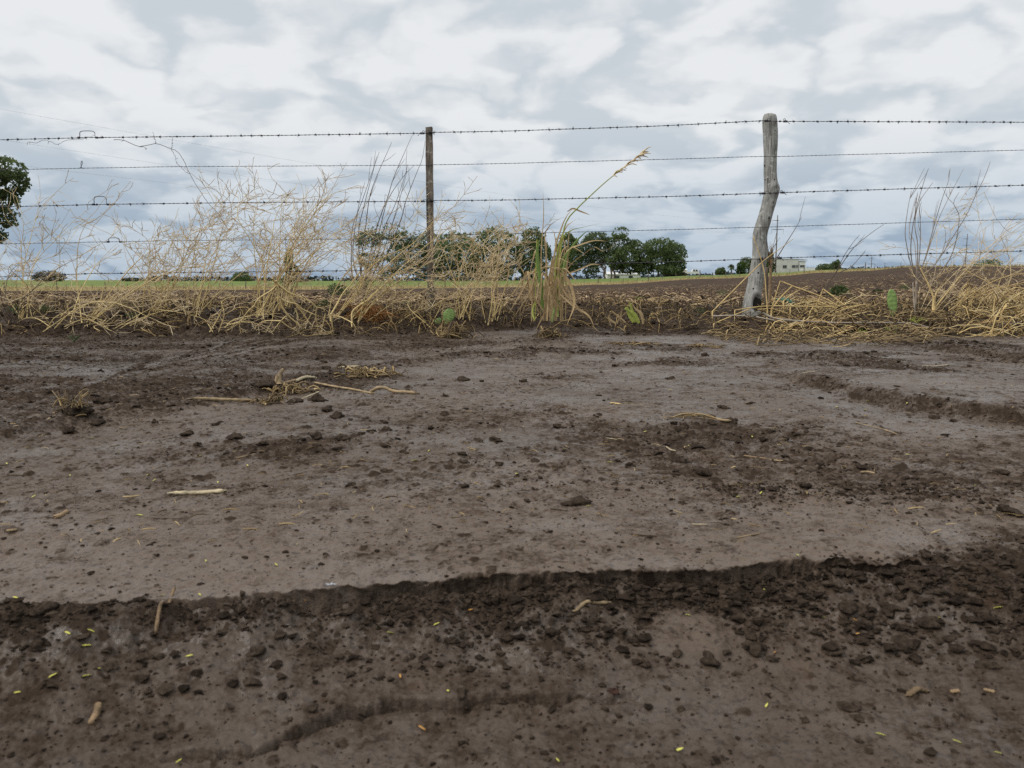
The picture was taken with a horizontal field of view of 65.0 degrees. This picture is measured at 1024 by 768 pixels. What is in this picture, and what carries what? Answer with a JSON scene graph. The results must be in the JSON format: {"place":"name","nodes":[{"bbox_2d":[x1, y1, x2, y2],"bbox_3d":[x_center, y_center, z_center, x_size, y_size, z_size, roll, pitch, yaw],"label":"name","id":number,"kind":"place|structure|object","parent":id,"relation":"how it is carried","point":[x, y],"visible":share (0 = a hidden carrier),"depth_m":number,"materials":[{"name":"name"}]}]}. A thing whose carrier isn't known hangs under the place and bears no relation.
{"place":"outdoors","nodes":[
{"label":"outdoors","id":0,"kind":"place"},
{"bbox_2d":[0,268,882,290],"bbox_3d":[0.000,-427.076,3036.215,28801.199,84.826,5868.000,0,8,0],"label":"grass field","id":1,"kind":"structure","parent":0,"point":[97,283],"depth_m":194.58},
{"bbox_2d":[31,270,66,280],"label":"bush","id":2,"kind":"object","parent":1,"relation":"on","point":[47,274],"visible":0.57,"depth_m":265.97,"materials":[{"name":"green plant"}]},
{"bbox_2d":[230,271,252,280],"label":"bush","id":3,"kind":"object","parent":1,"relation":"on","point":[244,278],"visible":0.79,"depth_m":264.80,"materials":[{"name":"green plant"}]},
{"bbox_2d":[354,222,414,280],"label":"tree","id":4,"kind":"object","parent":1,"relation":"on","point":[398,247],"visible":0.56,"depth_m":257.10,"materials":[{"name":"green plant"}]},
{"bbox_2d":[406,231,449,280],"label":"tree","id":5,"kind":"object","parent":1,"relation":"on","point":[422,255],"visible":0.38,"depth_m":258.98,"materials":[{"name":"green plant"}]},
{"bbox_2d":[4,262,900,289],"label":"field fence","id":6,"kind":"object","parent":1,"relation":"on","point":[496,279],"visible":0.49,"depth_m":138.82,"materials":[{"name":"grey metal"}]},
{"bbox_2d":[434,230,487,280],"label":"tree","id":7,"kind":"object","parent":1,"relation":"on","point":[459,255],"visible":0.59,"depth_m":255.88,"materials":[{"name":"green plant"}]},
{"bbox_2d":[468,225,524,280],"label":"tree","id":8,"kind":"object","parent":1,"relation":"on","point":[491,241],"visible":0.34,"depth_m":260.00,"materials":[{"name":"green plant"}]},
{"bbox_2d":[514,226,551,278],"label":"tree","id":9,"kind":"object","parent":1,"relation":"on","point":[531,253],"visible":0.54,"depth_m":256.90,"materials":[{"name":"green plant"}]},
{"bbox_2d":[138,264,959,280],"bbox_3d":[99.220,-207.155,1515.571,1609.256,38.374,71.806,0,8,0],"label":"wood","id":10,"kind":"object","parent":1,"relation":"on","point":[418,279],"visible":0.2,"depth_m":1503.76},
{"bbox_2d":[551,233,584,278],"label":"tree","id":11,"kind":"object","parent":1,"relation":"on","point":[574,252],"visible":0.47,"depth_m":259.55,"materials":[{"name":"green plant"}]},
{"bbox_2d":[577,232,610,277],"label":"tree","id":12,"kind":"object","parent":1,"relation":"on","point":[590,256],"visible":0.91,"depth_m":258.84,"materials":[{"name":"green plant"}]},
{"bbox_2d":[605,272,640,278],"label":"barn","id":13,"kind":"structure","parent":1,"relation":"on","point":[619,275],"depth_m":273.56,"materials":[{"name":"white paint"}]},
{"bbox_2d":[602,226,644,278],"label":"tree","id":14,"kind":"object","parent":1,"relation":"on","point":[619,253],"visible":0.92,"depth_m":255.27,"materials":[{"name":"green plant"}]},
{"bbox_2d":[633,237,688,276],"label":"tree","id":15,"kind":"object","parent":1,"relation":"on","point":[667,254],"visible":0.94,"depth_m":252.35,"materials":[{"name":"green plant"}]},
{"bbox_2d":[734,261,745,273],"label":"bush","id":16,"kind":"object","parent":1,"relation":"on","point":[741,267],"visible":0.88,"depth_m":271.19,"materials":[{"name":"green plant"}]},
{"bbox_2d":[740,256,751,273],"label":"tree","id":17,"kind":"object","parent":1,"relation":"on","point":[747,264],"visible":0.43,"depth_m":277.20,"materials":[{"name":"green plant"}]},
{"bbox_2d":[772,259,806,272],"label":"house","id":18,"kind":"structure","parent":1,"relation":"on","point":[787,265],"depth_m":265.12,"materials":[{"name":"white paint"}]},
{"bbox_2d":[0,300,1023,767],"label":"dirt road","id":19,"kind":"structure","parent":0,"point":[92,462],"depth_m":1.05,"materials":[{"name":"soil"}]},
{"bbox_2d":[28,639,46,650],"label":"soil clod","id":20,"kind":"object","parent":19,"relation":"on","point":[36,645],"visible":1,"depth_m":0.79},
{"bbox_2d":[0,252,79,325],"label":"dry weed","id":21,"kind":"object","parent":19,"relation":"on","point":[27,295],"visible":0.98,"depth_m":4.53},
{"bbox_2d":[27,601,59,615],"bbox_3d":[-0.484,0.230,0.831,0.030,0.009,0.021,-5,9,-33],"label":"soil clod","id":22,"kind":"object","parent":19,"relation":"on","point":[45,607],"visible":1,"depth_m":0.82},
{"bbox_2d":[0,168,132,318],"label":"dry weed","id":23,"kind":"object","parent":19,"relation":"on","point":[28,267],"visible":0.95,"depth_m":4.67,"materials":[{"name":"beige plant"}]},
{"bbox_2d":[60,426,78,433],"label":"soil clod","id":24,"kind":"object","parent":19,"relation":"on","point":[68,429],"visible":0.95,"depth_m":1.71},
{"bbox_2d":[52,388,94,416],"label":"root clump","id":25,"kind":"object","parent":19,"relation":"on","point":[73,409],"visible":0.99,"depth_m":1.83,"materials":[{"name":"plant"}]},
{"bbox_2d":[0,284,173,335],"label":"dry weed","id":26,"kind":"object","parent":19,"relation":"on","point":[77,312],"visible":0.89,"depth_m":4.42,"materials":[{"name":"beige plant"}]},
{"bbox_2d":[87,702,101,724],"bbox_3d":[-0.378,0.299,0.729,0.008,0.009,0.029,-2,8,-13],"label":"dry husk","id":27,"kind":"object","parent":19,"relation":"on","point":[96,711],"visible":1,"depth_m":0.73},
{"bbox_2d":[92,397,111,403],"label":"soil clod","id":28,"kind":"object","parent":19,"relation":"on","point":[102,400],"visible":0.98,"depth_m":2.20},
{"bbox_2d":[81,270,202,330],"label":"dry weed","id":29,"kind":"object","parent":19,"relation":"on","point":[148,315],"visible":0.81,"depth_m":4.53,"materials":[{"name":"beige plant"}]},
{"bbox_2d":[49,209,246,322],"bbox_3d":[-2.007,-0.654,4.569,1.513,0.663,0.685,2,8,18],"label":"dry weed","id":30,"kind":"object","parent":19,"relation":"on","point":[146,285],"visible":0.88,"depth_m":4.56,"materials":[{"name":"beige plant"}]},
{"bbox_2d":[154,586,175,633],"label":"forked dry twig","id":31,"kind":"object","parent":19,"relation":"on","point":[157,620],"visible":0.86,"depth_m":0.83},
{"bbox_2d":[101,193,242,315],"bbox_3d":[-1.931,-0.740,4.675,0.759,0.737,0.780,-2,8,-13],"label":"dry weed","id":32,"kind":"object","parent":19,"relation":"on","point":[191,248],"visible":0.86,"depth_m":4.68,"materials":[{"name":"beige plant"}]},
{"bbox_2d":[167,489,226,494],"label":"corn stalk","id":33,"kind":"object","parent":19,"relation":"on","point":[220,491],"visible":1,"depth_m":1.27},
{"bbox_2d":[188,397,251,401],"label":"corn stalk","id":34,"kind":"object","parent":19,"relation":"on","point":[218,399],"visible":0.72,"depth_m":2.10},
{"bbox_2d":[155,161,296,315],"bbox_3d":[-1.734,-0.855,4.834,0.932,0.908,0.608,0,8,0],"label":"dry weed","id":35,"kind":"object","parent":19,"relation":"on","point":[208,252],"visible":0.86,"depth_m":4.80,"materials":[{"name":"beige plant"}]},
{"bbox_2d":[170,278,309,334],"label":"dry weed","id":36,"kind":"object","parent":19,"relation":"on","point":[222,291],"visible":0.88,"depth_m":4.46,"materials":[{"name":"beige plant"}]},
{"bbox_2d":[245,646,261,657],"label":"soil clod","id":37,"kind":"object","parent":19,"relation":"on","point":[252,652],"visible":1,"depth_m":0.81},
{"bbox_2d":[253,381,273,387],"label":"soil clod","id":38,"kind":"object","parent":19,"relation":"on","point":[263,384],"visible":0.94,"depth_m":2.31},
{"bbox_2d":[237,392,295,404],"bbox_3d":[-0.640,0.036,2.101,0.143,0.030,0.072,0,8,0],"label":"straw heap","id":39,"kind":"object","parent":19,"relation":"on","point":[272,399],"visible":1,"depth_m":2.10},
{"bbox_2d":[275,368,283,384],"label":"corn stalk","id":40,"kind":"object","parent":19,"relation":"on","point":[278,378],"visible":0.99,"depth_m":2.38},
{"bbox_2d":[190,158,369,317],"bbox_3d":[-1.336,-0.836,4.649,1.019,0.924,1.035,0,8,0],"label":"dry weed","id":41,"kind":"object","parent":19,"relation":"on","point":[265,283],"visible":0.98,"depth_m":4.68,"materials":[{"name":"beige plant"}]},
{"bbox_2d":[275,629,286,639],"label":"soil clod","id":42,"kind":"object","parent":19,"relation":"on","point":[280,634],"visible":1,"depth_m":0.84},
{"bbox_2d":[224,278,362,334],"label":"dry weed","id":43,"kind":"object","parent":19,"relation":"on","point":[277,285],"visible":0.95,"depth_m":4.45,"materials":[{"name":"beige plant"}]},
{"bbox_2d":[257,381,331,394],"bbox_3d":[-0.632,0.009,2.306,0.201,0.031,0.144,2,8,18],"label":"straw heap","id":44,"kind":"object","parent":19,"relation":"on","point":[290,388],"visible":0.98,"depth_m":2.29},
{"bbox_2d":[307,393,328,401],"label":"soil clod","id":45,"kind":"object","parent":19,"relation":"on","point":[317,397],"visible":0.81,"depth_m":2.14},
{"bbox_2d":[251,193,390,310],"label":"dry weed","id":46,"kind":"object","parent":19,"relation":"on","point":[303,262],"visible":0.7,"depth_m":4.84,"materials":[{"name":"beige plant"}]},
{"bbox_2d":[314,382,373,393],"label":"corn stalk","id":47,"kind":"object","parent":19,"relation":"on","point":[335,386],"visible":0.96,"depth_m":2.36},
{"bbox_2d":[333,363,407,377],"bbox_3d":[-0.471,-0.046,2.690,0.260,0.042,0.182,0,8,0],"label":"straw heap","id":48,"kind":"object","parent":19,"relation":"on","point":[360,372],"visible":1,"depth_m":2.66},
{"bbox_2d":[334,302,409,324],"bbox_3d":[-0.830,-0.423,4.796,0.484,0.128,0.389,3,8,19],"label":"dry tangle","id":49,"kind":"object","parent":19,"relation":"on","point":[381,314],"visible":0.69,"depth_m":4.73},
{"bbox_2d":[328,188,427,317],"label":"dry weed","id":50,"kind":"object","parent":19,"relation":"on","point":[355,295],"visible":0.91,"depth_m":4.61,"materials":[{"name":"beige plant"}]},
{"bbox_2d":[350,134,424,300],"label":"bare shrub","id":51,"kind":"object","parent":19,"relation":"on","point":[404,176],"visible":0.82,"depth_m":5.83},
{"bbox_2d":[369,386,418,393],"bbox_3d":[-0.340,0.018,2.293,0.161,0.024,0.016,1,8,10],"label":"corn husk","id":52,"kind":"object","parent":19,"relation":"on","point":[390,390],"visible":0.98,"depth_m":2.29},
{"bbox_2d":[372,272,454,322],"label":"dry weed","id":53,"kind":"object","parent":19,"relation":"on","point":[421,306],"visible":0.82,"depth_m":4.69,"materials":[{"name":"beige plant"}]},
{"bbox_2d":[340,170,509,321],"bbox_3d":[-0.482,-0.771,4.668,0.953,0.823,1.094,0,8,0],"label":"dry weed","id":54,"kind":"object","parent":19,"relation":"on","point":[390,280],"visible":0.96,"depth_m":4.57,"materials":[{"name":"beige plant"}]},
{"bbox_2d":[390,270,481,326],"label":"dry weed","id":55,"kind":"object","parent":19,"relation":"on","point":[439,297],"visible":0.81,"depth_m":4.67,"materials":[{"name":"beige plant"}]},
{"bbox_2d":[435,308,454,323],"bbox_3d":[-0.386,-0.387,4.598,0.121,0.090,0.029,2,8,13],"label":"prickly pear","id":56,"kind":"object","parent":19,"relation":"on","point":[449,314],"visible":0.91,"depth_m":4.59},
{"bbox_2d":[421,318,483,339],"bbox_3d":[-0.341,-0.304,4.360,0.295,0.111,0.276,-6,10,-39],"label":"straw heap","id":57,"kind":"object","parent":19,"relation":"on","point":[446,332],"visible":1,"depth_m":4.32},
{"bbox_2d":[456,687,468,698],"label":"soil clod","id":58,"kind":"object","parent":19,"relation":"on","point":[461,692],"visible":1,"depth_m":0.78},
{"bbox_2d":[410,195,547,319],"bbox_3d":[-0.188,-0.752,4.901,0.592,0.719,1.057,4,9,30],"label":"dry weed","id":59,"kind":"object","parent":19,"relation":"on","point":[464,309],"visible":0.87,"depth_m":4.73,"materials":[{"name":"beige plant"}]},
{"bbox_2d":[442,200,565,324],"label":"dry weed","id":60,"kind":"object","parent":19,"relation":"on","point":[497,268],"visible":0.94,"depth_m":4.81,"materials":[{"name":"beige plant"}]},
{"bbox_2d":[0,564,1023,700],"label":"ledge crumbs","id":61,"kind":"object","parent":19,"relation":"on","point":[934,573],"visible":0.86,"depth_m":0.89,"materials":[{"name":"soil"}]},
{"bbox_2d":[0,292,1023,336],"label":"verge litter","id":62,"kind":"object","parent":19,"relation":"on","point":[650,316],"visible":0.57,"depth_m":4.82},
{"bbox_2d":[0,113,1023,316],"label":"wire fence","id":63,"kind":"object","parent":19,"relation":"on","point":[754,287],"visible":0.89,"depth_m":4.80,"materials":[{"name":"grey wood"}]},
{"bbox_2d":[27,135,226,225],"bbox_3d":[-2.283,-1.213,4.771,1.160,0.551,0.010,0,8,0],"label":"dry vine","id":64,"kind":"object","parent":63,"relation":"hanging from","point":[146,148],"visible":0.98,"depth_m":4.75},
{"bbox_2d":[0,479,1023,767],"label":"soil crumbs","id":65,"kind":"object","parent":19,"relation":"on","point":[494,601],"visible":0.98,"depth_m":0.88,"materials":[{"name":"soil"}]},
{"bbox_2d":[0,318,1023,501],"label":"soil crumbs","id":66,"kind":"object","parent":19,"relation":"on","point":[762,439],"visible":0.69,"depth_m":2.44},
{"bbox_2d":[0,335,1023,544],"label":"straw bits","id":67,"kind":"object","parent":19,"relation":"on","point":[479,497],"visible":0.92,"depth_m":1.42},
{"bbox_2d":[532,324,567,337],"bbox_3d":[0.204,-0.282,4.305,0.196,0.074,0.161,0,8,0],"label":"straw heap","id":68,"kind":"object","parent":19,"relation":"on","point":[547,331],"visible":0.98,"depth_m":4.27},
{"bbox_2d":[560,496,591,505],"bbox_3d":[0.094,0.175,1.218,0.053,0.014,0.049,0,8,0],"label":"soil clod","id":69,"kind":"object","parent":19,"relation":"on","point":[577,500],"visible":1,"depth_m":1.20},
{"bbox_2d":[510,147,650,328],"bbox_3d":[0.382,-0.816,4.550,0.799,1.030,0.356,0,8,0],"label":"grass clump","id":70,"kind":"object","parent":19,"relation":"on","point":[554,284],"visible":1,"depth_m":4.56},
{"bbox_2d":[572,600,610,611],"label":"twig","id":71,"kind":"object","parent":19,"relation":"on","point":[581,605],"visible":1,"depth_m":0.90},
{"bbox_2d":[608,301,643,323],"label":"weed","id":72,"kind":"object","parent":19,"relation":"on","point":[632,315],"visible":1,"depth_m":4.68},
{"bbox_2d":[601,341,665,345],"bbox_3d":[0.569,-0.192,3.754,0.311,0.018,0.167,0,8,0],"label":"straw heap","id":73,"kind":"object","parent":19,"relation":"on","point":[633,343],"visible":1,"depth_m":3.74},
{"bbox_2d":[667,455,686,462],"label":"soil clod","id":74,"kind":"object","parent":19,"relation":"on","point":[679,459],"visible":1,"depth_m":1.48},
{"bbox_2d":[663,412,731,421],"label":"dry grass stem","id":75,"kind":"object","parent":19,"relation":"on","point":[683,415],"visible":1,"depth_m":1.88,"materials":[{"name":"plant"}]},
{"bbox_2d":[694,467,712,475],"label":"soil clod","id":76,"kind":"object","parent":19,"relation":"on","point":[703,471],"visible":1,"depth_m":1.38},
{"bbox_2d":[686,343,728,347],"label":"straw heap","id":77,"kind":"object","parent":19,"relation":"on","point":[702,345],"visible":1,"depth_m":3.63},
{"bbox_2d":[700,650,719,665],"bbox_3d":[0.208,0.289,0.847,0.022,0.010,0.026,0,8,0],"label":"soil clod","id":78,"kind":"object","parent":19,"relation":"on","point":[708,658],"visible":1,"depth_m":0.84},
{"bbox_2d":[740,643,762,656],"bbox_3d":[0.260,0.284,0.866,0.022,0.014,0.026,5,9,32],"label":"soil clod","id":79,"kind":"object","parent":19,"relation":"on","point":[755,649],"visible":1,"depth_m":0.86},
{"bbox_2d":[712,239,792,317],"bbox_3d":[1.425,-0.608,4.756,0.507,0.501,0.017,-1,8,-11],"label":"long straw","id":80,"kind":"object","parent":19,"relation":"on","point":[723,300],"visible":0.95,"depth_m":4.74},
{"bbox_2d":[768,233,778,307],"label":"dry weed stalk","id":81,"kind":"object","parent":19,"relation":"on","point":[770,277],"visible":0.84,"depth_m":5.10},
{"bbox_2d":[763,199,804,308],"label":"bare shrub","id":82,"kind":"object","parent":19,"relation":"on","point":[766,272],"visible":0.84,"depth_m":5.06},
{"bbox_2d":[734,305,861,321],"bbox_3d":[1.677,-0.406,4.717,0.764,0.110,0.016,-1,8,-4],"label":"long straw","id":83,"kind":"object","parent":19,"relation":"on","point":[788,306],"visible":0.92,"depth_m":4.71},
{"bbox_2d":[762,312,861,323],"bbox_3d":[1.685,-0.370,4.510,0.552,0.069,0.022,1,8,6],"label":"dead root","id":84,"kind":"object","parent":19,"relation":"on","point":[771,317],"visible":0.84,"depth_m":4.52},
{"bbox_2d":[748,291,885,337],"bbox_3d":[1.919,-0.455,5.020,0.852,0.241,1.813,3,8,22],"label":"straw heap","id":85,"kind":"object","parent":19,"relation":"on","point":[791,326],"visible":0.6,"depth_m":4.61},
{"bbox_2d":[696,300,955,349],"bbox_3d":[1.729,-0.364,4.520,1.391,0.188,1.953,4,8,26],"label":"straw mat","id":86,"kind":"object","parent":19,"relation":"on","point":[795,336],"visible":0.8,"depth_m":4.11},
{"bbox_2d":[824,648,844,656],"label":"soil clod","id":87,"kind":"object","parent":19,"relation":"on","point":[839,652],"visible":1,"depth_m":0.86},
{"bbox_2d":[838,600,857,614],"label":"soil clod","id":88,"kind":"object","parent":19,"relation":"on","point":[850,607],"visible":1,"depth_m":0.92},
{"bbox_2d":[836,701,861,712],"bbox_3d":[0.325,0.311,0.776,0.020,0.007,0.021,-6,9,-37],"label":"soil clod","id":89,"kind":"object","parent":19,"relation":"on","point":[852,707],"visible":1,"depth_m":0.77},
{"bbox_2d":[825,224,883,300],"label":"bare shrub","id":90,"kind":"object","parent":19,"relation":"on","point":[842,263],"visible":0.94,"depth_m":5.33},
{"bbox_2d":[827,322,948,329],"bbox_3d":[2.134,-0.326,4.496,0.739,0.045,0.010,0,8,0],"label":"dead root","id":91,"kind":"object","parent":19,"relation":"on","point":[880,322],"visible":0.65,"depth_m":4.49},
{"bbox_2d":[887,289,896,316],"bbox_3d":[2.241,-0.477,4.736,0.062,0.164,0.026,0,8,0],"label":"cactus pad","id":92,"kind":"object","parent":19,"relation":"on","point":[891,300],"visible":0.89,"depth_m":4.73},
{"bbox_2d":[877,599,909,617],"bbox_3d":[0.434,0.254,0.922,0.033,0.011,0.041,0,8,0],"label":"soil clod","id":93,"kind":"object","parent":19,"relation":"on","point":[881,603],"visible":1,"depth_m":0.91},
{"bbox_2d":[890,634,914,650],"bbox_3d":[0.426,0.280,0.877,0.028,0.011,0.030,0,8,0],"label":"soil clod","id":94,"kind":"object","parent":19,"relation":"on","point":[903,642],"visible":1,"depth_m":0.87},
{"bbox_2d":[904,686,930,696],"bbox_3d":[0.404,0.306,0.801,0.035,0.009,0.007,-3,8,-19],"label":"bark chip","id":95,"kind":"object","parent":19,"relation":"on","point":[912,691],"visible":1,"depth_m":0.80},
{"bbox_2d":[871,295,967,337],"bbox_3d":[2.499,-0.439,4.970,0.534,0.210,1.793,4,8,26],"label":"straw heap","id":96,"kind":"object","parent":19,"relation":"on","point":[912,312],"visible":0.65,"depth_m":4.60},
{"bbox_2d":[905,163,989,304],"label":"bare shrub","id":97,"kind":"object","parent":96,"relation":"in","point":[917,276],"visible":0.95,"depth_m":4.86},
{"bbox_2d":[917,616,940,627],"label":"soil clod","id":98,"kind":"object","parent":19,"relation":"on","point":[927,621],"visible":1,"depth_m":0.89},
{"bbox_2d":[942,633,956,642],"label":"soil clod","id":99,"kind":"object","parent":19,"relation":"on","point":[949,638],"visible":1,"depth_m":0.87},
{"bbox_2d":[878,183,1023,316],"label":"dry weed","id":100,"kind":"object","parent":19,"relation":"on","point":[968,264],"visible":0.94,"depth_m":4.80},
{"bbox_2d":[973,606,990,617],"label":"soil clod","id":101,"kind":"object","parent":19,"relation":"on","point":[981,611],"visible":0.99,"depth_m":0.90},
{"bbox_2d":[943,283,1023,337],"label":"straw heap","id":102,"kind":"object","parent":19,"relation":"on","point":[1001,311],"visible":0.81,"depth_m":4.62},
{"bbox_2d":[974,660,1002,673],"bbox_3d":[0.490,0.290,0.830,0.027,0.008,0.020,0,8,0],"label":"soil clod","id":103,"kind":"object","parent":19,"relation":"on","point":[987,664],"visible":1,"depth_m":0.83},
{"bbox_2d":[954,233,1023,310],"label":"dry weed","id":104,"kind":"object","parent":19,"relation":"on","point":[995,271],"visible":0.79,"depth_m":4.93,"materials":[{"name":"beige plant"}]},
{"bbox_2d":[992,468,1010,475],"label":"soil clod","id":105,"kind":"object","parent":19,"relation":"on","point":[998,471],"visible":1,"depth_m":1.38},
{"bbox_2d":[996,504,1023,517],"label":"soil clod","id":106,"kind":"object","parent":19,"relation":"on","point":[1002,508],"visible":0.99,"depth_m":1.16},
{"bbox_2d":[0,263,1023,290],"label":"dry grass strip","id":107,"kind":"object","parent":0,"point":[626,282],"visible":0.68,"depth_m":135.63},
{"bbox_2d":[0,0,1023,284],"label":"sky","id":108,"kind":"structure","parent":0,"point":[150,68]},
{"bbox_2d":[2,266,1023,304],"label":"tilled field","id":109,"kind":"structure","parent":0,"point":[902,272],"depth_m":47.66,"materials":[{"name":"soil"}]},
{"bbox_2d":[0,155,31,243],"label":"tree","id":110,"kind":"object","parent":109,"relation":"on","point":[7,176],"visible":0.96,"depth_m":68.02,"materials":[{"name":"green plant"}]},
{"bbox_2d":[280,249,298,289],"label":"young tree","id":111,"kind":"object","parent":109,"relation":"on","point":[283,276],"visible":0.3,"depth_m":118.67,"materials":[{"name":"green plant"}]},
{"bbox_2d":[324,283,352,295],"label":"green weed","id":112,"kind":"object","parent":109,"relation":"on","point":[342,289],"visible":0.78,"depth_m":10.69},
{"bbox_2d":[0,288,1022,336],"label":"field clods","id":113,"kind":"object","parent":109,"relation":"on","point":[574,324],"visible":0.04,"depth_m":4.82,"materials":[{"name":"soil"}]},
{"bbox_2d":[0,272,1023,306],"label":"crop residue","id":114,"kind":"object","parent":109,"relation":"on","point":[696,296],"visible":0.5,"depth_m":8.95},
{"bbox_2d":[827,284,851,295],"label":"green weed","id":115,"kind":"object","parent":109,"relation":"on","point":[839,290],"visible":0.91,"depth_m":8.21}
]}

